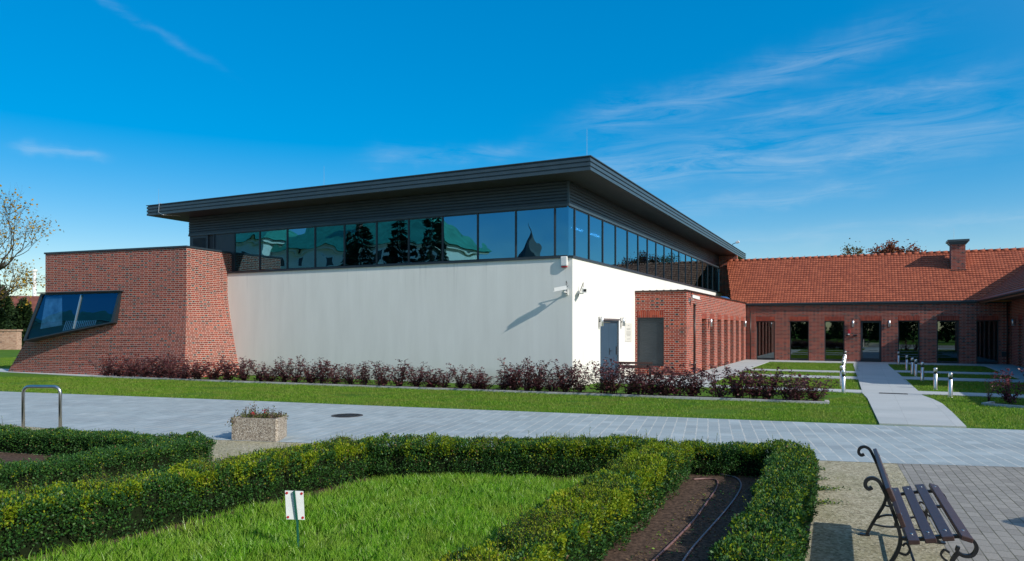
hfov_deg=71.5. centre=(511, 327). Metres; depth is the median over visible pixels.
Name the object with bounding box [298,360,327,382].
maroon shrub
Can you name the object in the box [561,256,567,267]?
alarm siren
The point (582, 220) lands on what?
window pane
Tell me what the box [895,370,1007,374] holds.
path strip
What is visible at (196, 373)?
maroon shrub
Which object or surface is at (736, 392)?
maroon shrub
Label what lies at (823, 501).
hedge clipping
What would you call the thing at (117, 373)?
maroon shrub
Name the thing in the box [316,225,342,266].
window pane
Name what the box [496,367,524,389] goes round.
maroon shrub
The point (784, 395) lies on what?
maroon shrub
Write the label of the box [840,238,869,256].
sparse tree
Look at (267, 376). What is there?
maroon shrub
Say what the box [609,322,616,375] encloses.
door
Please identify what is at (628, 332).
wall plaque
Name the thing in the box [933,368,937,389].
bollard light
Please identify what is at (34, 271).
white mast
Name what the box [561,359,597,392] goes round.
maroon shrub
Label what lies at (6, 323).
conifer tree
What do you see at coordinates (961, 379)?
path strip
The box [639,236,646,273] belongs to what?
window pane
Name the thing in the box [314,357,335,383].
maroon shrub
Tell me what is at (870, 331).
door
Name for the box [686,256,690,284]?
window pane
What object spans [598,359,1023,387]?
pavement
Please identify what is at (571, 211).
window pane
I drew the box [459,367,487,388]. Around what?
maroon shrub
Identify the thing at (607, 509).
box hedge
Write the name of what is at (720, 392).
maroon shrub
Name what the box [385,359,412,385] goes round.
maroon shrub
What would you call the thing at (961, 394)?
path strip
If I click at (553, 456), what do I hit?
box hedge
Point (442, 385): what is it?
maroon shrub
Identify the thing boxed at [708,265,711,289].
window pane
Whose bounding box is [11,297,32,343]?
conifer tree
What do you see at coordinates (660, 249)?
window pane
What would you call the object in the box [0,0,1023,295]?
sky
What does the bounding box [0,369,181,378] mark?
pavement
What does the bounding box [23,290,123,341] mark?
slanted window
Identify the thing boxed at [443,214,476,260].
window pane
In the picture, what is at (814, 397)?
maroon shrub
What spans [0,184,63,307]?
autumn tree
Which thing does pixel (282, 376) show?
maroon shrub
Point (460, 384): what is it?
maroon shrub
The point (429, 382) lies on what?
maroon shrub
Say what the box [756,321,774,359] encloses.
window
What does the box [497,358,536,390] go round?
maroon shrub
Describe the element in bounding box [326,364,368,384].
maroon shrub
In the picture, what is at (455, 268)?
hall building
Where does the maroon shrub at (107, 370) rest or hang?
on the soil bed at (530, 390)
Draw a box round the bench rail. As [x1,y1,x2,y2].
[619,362,653,378]
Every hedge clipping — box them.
[814,484,858,490]
[816,498,848,505]
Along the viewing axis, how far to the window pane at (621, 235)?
27.79 m
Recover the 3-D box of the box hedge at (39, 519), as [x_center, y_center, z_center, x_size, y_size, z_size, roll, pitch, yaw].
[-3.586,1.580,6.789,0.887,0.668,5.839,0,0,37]
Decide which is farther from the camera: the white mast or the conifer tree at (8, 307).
the white mast
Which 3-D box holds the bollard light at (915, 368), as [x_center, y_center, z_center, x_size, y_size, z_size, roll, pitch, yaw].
[15.710,1.563,27.680,0.150,0.674,0.148,0,0,6]
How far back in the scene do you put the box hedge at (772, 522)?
5.72 m
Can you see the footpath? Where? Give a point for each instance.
(914, 406)
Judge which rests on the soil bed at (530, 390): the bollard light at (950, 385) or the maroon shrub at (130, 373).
the maroon shrub at (130, 373)
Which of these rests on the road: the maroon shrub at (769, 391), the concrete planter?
the concrete planter
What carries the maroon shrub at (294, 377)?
on the soil bed at (530, 390)
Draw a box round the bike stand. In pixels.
[21,385,61,429]
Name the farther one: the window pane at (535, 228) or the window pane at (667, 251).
the window pane at (667, 251)
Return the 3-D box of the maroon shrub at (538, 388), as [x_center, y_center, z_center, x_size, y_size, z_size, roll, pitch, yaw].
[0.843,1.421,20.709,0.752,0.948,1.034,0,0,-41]
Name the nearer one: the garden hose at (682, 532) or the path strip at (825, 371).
the garden hose at (682, 532)
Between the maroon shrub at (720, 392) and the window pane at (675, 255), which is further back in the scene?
the window pane at (675, 255)
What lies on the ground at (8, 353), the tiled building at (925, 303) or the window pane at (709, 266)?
the tiled building at (925, 303)
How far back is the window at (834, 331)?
40.02 m
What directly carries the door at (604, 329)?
in the hall building at (455, 268)
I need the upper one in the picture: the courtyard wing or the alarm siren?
the alarm siren
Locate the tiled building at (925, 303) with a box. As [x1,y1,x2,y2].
[727,239,1023,363]
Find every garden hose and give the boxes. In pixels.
[652,478,718,560]
[682,474,741,560]
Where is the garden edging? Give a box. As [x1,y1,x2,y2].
[803,480,817,558]
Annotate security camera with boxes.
[553,281,567,294]
[577,283,586,295]
[689,292,700,301]
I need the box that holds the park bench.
[857,445,978,560]
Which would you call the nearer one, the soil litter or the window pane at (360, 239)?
the soil litter
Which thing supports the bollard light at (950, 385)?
on the ground at (8, 353)
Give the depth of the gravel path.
7.18 m
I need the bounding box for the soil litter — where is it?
[626,480,752,560]
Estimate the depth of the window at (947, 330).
37.60 m
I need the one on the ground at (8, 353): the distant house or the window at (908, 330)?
the distant house
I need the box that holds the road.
[0,391,1023,466]
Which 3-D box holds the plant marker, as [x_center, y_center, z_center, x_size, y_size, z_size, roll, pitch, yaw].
[-1.779,1.642,5.824,0.160,0.616,0.030,0,0,-4]
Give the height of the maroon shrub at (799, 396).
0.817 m
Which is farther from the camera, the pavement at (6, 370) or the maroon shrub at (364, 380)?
the pavement at (6, 370)
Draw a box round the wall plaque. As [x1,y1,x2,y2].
[625,323,631,341]
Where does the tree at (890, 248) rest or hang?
on the ground at (8, 353)
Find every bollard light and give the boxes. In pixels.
[840,366,842,385]
[841,370,845,393]
[897,352,899,363]
[905,355,907,369]
[911,358,913,373]
[914,359,917,376]
[920,362,923,380]
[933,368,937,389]
[948,373,952,396]
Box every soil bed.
[0,453,55,472]
[11,473,803,560]
[187,378,821,400]
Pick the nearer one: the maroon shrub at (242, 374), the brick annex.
the maroon shrub at (242, 374)
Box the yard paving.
[898,464,1023,560]
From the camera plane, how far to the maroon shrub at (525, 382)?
20.84 m
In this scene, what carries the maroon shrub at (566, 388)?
on the soil bed at (530, 390)
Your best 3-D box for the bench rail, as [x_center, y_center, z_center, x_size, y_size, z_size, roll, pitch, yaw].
[4.628,1.580,26.473,1.240,0.640,0.454,0,0,18]
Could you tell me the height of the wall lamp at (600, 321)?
0.365 m
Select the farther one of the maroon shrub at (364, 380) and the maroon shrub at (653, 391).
the maroon shrub at (364, 380)
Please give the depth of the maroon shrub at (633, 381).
19.83 m
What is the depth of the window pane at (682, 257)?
37.22 m
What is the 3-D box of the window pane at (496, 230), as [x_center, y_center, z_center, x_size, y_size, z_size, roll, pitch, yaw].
[-0.511,-3.090,23.915,1.440,1.618,0.012,0,0,26]
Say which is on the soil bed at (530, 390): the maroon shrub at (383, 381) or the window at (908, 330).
the maroon shrub at (383, 381)
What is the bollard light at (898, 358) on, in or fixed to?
on the ground at (8, 353)
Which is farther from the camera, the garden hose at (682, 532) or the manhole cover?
the manhole cover
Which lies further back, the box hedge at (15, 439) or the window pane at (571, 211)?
the window pane at (571, 211)
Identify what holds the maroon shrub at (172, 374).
on the soil bed at (530, 390)
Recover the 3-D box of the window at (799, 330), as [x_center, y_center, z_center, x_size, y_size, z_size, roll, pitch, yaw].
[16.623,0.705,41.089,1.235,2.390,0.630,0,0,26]
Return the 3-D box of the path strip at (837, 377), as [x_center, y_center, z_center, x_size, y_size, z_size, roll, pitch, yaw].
[10.953,1.905,27.657,4.550,0.060,1.400,0,0,26]
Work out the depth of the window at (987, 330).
36.82 m
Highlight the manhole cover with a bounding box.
[331,413,362,417]
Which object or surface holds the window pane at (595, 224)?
in the hall building at (455, 268)
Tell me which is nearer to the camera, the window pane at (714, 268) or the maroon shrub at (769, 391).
the maroon shrub at (769, 391)
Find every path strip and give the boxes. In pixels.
[703,385,861,392]
[736,373,857,379]
[749,369,855,372]
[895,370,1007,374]
[902,376,1023,382]
[919,391,1023,397]
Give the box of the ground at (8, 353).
[0,350,1023,464]
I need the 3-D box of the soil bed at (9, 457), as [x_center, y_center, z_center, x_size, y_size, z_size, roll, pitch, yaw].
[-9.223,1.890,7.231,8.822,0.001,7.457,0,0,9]
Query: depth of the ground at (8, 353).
19.37 m
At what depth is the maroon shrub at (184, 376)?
25.79 m
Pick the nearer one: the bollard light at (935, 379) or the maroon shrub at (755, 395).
the maroon shrub at (755, 395)
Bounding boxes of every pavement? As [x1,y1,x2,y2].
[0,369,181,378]
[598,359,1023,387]
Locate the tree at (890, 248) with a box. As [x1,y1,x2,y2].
[866,238,926,253]
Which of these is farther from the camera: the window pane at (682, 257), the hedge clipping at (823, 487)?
the window pane at (682, 257)
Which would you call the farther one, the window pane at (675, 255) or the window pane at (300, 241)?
the window pane at (675, 255)
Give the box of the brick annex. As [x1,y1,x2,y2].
[635,289,746,375]
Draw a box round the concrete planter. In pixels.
[232,414,286,441]
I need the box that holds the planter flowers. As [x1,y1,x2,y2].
[225,402,288,425]
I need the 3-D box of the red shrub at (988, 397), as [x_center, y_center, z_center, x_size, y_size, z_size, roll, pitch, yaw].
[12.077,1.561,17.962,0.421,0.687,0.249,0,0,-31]
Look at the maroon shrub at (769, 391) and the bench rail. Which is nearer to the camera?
the maroon shrub at (769, 391)
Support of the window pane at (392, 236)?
in the hall building at (455, 268)
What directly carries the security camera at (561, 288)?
attached to the hall building at (455, 268)
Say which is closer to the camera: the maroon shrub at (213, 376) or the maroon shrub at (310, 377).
the maroon shrub at (310, 377)
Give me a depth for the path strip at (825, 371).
31.19 m
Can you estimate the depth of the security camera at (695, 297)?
28.08 m
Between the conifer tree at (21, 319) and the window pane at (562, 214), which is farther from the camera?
the conifer tree at (21, 319)
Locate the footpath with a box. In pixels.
[853,363,965,427]
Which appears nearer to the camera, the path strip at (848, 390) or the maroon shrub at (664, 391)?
the maroon shrub at (664, 391)
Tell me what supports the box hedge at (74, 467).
on the soil bed at (9, 457)
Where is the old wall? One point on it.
(10, 339)
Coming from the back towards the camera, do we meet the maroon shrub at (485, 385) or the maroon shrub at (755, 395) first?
the maroon shrub at (485, 385)
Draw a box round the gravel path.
[0,424,950,560]
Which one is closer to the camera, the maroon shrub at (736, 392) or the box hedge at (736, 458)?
the box hedge at (736, 458)
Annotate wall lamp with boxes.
[598,317,603,326]
[620,318,624,326]
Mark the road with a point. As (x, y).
(306, 422)
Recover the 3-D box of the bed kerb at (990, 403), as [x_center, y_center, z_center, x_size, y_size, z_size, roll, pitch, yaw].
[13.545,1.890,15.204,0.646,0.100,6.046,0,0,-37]
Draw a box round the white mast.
[31,269,37,295]
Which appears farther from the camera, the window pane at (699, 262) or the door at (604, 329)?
the window pane at (699, 262)
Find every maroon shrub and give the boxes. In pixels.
[88,353,129,375]
[101,361,131,376]
[111,354,154,376]
[128,355,161,377]
[143,356,174,377]
[150,351,183,377]
[163,358,209,378]
[169,358,212,378]
[194,360,223,379]
[217,356,249,379]
[220,357,254,380]
[243,360,279,381]
[259,365,280,381]
[274,355,320,382]
[274,356,295,381]
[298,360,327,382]
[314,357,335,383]
[324,361,352,383]
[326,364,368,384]
[346,361,372,384]
[369,361,398,385]
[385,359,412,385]
[404,362,426,386]
[413,365,447,387]
[425,370,455,387]
[445,363,477,388]
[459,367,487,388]
[460,373,501,389]
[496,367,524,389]
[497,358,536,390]
[508,356,550,390]
[523,360,554,390]
[533,368,570,391]
[550,359,580,391]
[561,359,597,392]
[574,357,627,393]
[596,357,634,393]
[616,366,642,394]
[617,365,665,394]
[629,363,675,394]
[648,367,685,395]
[656,363,702,395]
[663,363,709,396]
[683,364,750,397]
[719,361,761,398]
[736,366,777,398]
[742,367,786,398]
[765,371,807,399]
[776,369,820,400]
[791,373,841,400]
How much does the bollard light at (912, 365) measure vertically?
0.674 m
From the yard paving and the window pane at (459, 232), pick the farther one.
the window pane at (459, 232)
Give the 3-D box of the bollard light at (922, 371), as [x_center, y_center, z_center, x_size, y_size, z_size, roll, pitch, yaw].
[14.655,1.563,25.412,0.148,0.674,0.150,0,0,-36]
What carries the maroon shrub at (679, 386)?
on the soil bed at (530, 390)
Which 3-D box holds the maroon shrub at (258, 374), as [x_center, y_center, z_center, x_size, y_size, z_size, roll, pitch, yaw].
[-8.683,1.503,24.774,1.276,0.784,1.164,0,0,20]
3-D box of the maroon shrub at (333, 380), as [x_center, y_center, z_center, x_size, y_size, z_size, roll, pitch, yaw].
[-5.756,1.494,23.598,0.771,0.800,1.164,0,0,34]
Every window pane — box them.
[235,232,258,270]
[261,230,285,269]
[288,228,313,267]
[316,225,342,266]
[345,223,375,265]
[377,220,407,263]
[410,217,441,261]
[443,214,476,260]
[479,211,514,258]
[517,208,553,256]
[556,206,568,255]
[569,207,573,254]
[576,210,588,258]
[590,216,601,261]
[604,222,614,265]
[616,227,626,268]
[628,232,637,270]
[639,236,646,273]
[648,240,655,275]
[657,244,663,277]
[665,247,670,279]
[672,250,678,281]
[680,253,684,282]
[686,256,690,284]
[692,258,696,285]
[698,260,701,286]
[703,263,706,288]
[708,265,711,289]
[713,267,716,290]
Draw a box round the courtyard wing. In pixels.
[976,268,1023,366]
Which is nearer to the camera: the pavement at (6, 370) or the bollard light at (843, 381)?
the bollard light at (843, 381)
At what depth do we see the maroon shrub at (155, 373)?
26.34 m
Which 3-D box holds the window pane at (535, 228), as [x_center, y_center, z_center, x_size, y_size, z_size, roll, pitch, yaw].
[0.763,-3.090,23.288,1.400,1.618,0.012,0,0,26]
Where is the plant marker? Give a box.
[285,490,304,547]
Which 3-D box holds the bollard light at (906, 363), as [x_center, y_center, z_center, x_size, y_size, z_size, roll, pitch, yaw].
[17.548,1.563,31.634,0.150,0.674,0.148,0,0,-31]
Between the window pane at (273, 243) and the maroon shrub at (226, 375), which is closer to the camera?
the maroon shrub at (226, 375)
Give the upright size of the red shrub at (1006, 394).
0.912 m
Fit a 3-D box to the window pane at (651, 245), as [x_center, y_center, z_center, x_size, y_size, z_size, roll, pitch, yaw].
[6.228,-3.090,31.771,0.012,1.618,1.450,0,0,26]
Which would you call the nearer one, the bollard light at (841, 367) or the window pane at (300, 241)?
the bollard light at (841, 367)
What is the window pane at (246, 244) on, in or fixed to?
in the hall building at (455, 268)
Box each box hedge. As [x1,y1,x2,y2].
[0,418,207,455]
[0,431,377,560]
[0,433,216,498]
[359,427,659,478]
[432,436,695,560]
[681,433,783,477]
[707,435,820,560]
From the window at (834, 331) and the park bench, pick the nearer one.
the park bench
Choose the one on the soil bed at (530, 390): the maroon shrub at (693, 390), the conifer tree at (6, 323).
the maroon shrub at (693, 390)
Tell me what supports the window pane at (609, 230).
in the hall building at (455, 268)
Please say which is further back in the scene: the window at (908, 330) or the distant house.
the distant house
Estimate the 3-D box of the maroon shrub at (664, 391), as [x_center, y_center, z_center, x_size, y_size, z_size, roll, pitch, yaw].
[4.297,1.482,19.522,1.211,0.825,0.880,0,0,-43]
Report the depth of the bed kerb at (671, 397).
20.74 m
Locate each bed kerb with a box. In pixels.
[95,376,829,403]
[981,401,1023,407]
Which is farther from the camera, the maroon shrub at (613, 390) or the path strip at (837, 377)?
the path strip at (837, 377)
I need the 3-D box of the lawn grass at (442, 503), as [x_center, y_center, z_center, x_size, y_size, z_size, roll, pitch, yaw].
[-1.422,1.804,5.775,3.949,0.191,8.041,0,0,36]
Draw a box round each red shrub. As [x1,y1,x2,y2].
[984,379,994,401]
[990,368,1023,403]
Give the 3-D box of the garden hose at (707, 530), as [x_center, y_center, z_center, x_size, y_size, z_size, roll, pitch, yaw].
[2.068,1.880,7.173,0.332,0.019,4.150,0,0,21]
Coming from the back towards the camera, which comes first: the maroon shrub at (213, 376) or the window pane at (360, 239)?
the window pane at (360, 239)
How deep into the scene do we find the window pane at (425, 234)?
25.14 m
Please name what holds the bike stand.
on the gravel path
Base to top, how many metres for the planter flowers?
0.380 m
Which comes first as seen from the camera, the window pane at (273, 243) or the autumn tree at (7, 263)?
the window pane at (273, 243)
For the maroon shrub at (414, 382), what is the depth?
22.35 m
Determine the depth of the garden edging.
6.73 m
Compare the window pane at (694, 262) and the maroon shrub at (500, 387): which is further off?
the window pane at (694, 262)
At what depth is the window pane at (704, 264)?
42.56 m
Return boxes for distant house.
[0,296,38,311]
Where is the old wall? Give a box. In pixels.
[0,330,22,349]
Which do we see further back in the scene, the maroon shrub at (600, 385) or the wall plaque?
the wall plaque
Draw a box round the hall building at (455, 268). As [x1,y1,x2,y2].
[8,155,745,387]
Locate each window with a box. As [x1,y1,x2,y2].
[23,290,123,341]
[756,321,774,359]
[790,321,808,360]
[824,321,844,360]
[898,320,919,362]
[937,320,958,362]
[977,320,998,363]
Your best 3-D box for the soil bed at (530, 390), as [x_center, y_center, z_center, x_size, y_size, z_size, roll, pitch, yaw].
[-3.941,1.888,22.884,25.532,0.001,0.850,0,0,22]
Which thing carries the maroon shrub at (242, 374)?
on the soil bed at (530, 390)
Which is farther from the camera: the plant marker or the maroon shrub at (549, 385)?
the maroon shrub at (549, 385)
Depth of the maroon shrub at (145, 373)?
26.67 m
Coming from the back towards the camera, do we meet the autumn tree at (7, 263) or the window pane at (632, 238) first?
the autumn tree at (7, 263)
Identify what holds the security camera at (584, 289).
attached to the hall building at (455, 268)
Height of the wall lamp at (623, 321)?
0.365 m
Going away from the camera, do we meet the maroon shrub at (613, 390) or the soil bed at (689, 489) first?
the soil bed at (689, 489)
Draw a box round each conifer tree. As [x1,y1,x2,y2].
[0,284,15,322]
[0,306,23,345]
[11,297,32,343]
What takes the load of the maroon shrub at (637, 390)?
on the soil bed at (530, 390)
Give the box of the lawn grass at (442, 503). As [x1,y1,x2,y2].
[2,471,587,560]
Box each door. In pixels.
[601,322,608,379]
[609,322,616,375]
[860,321,880,361]

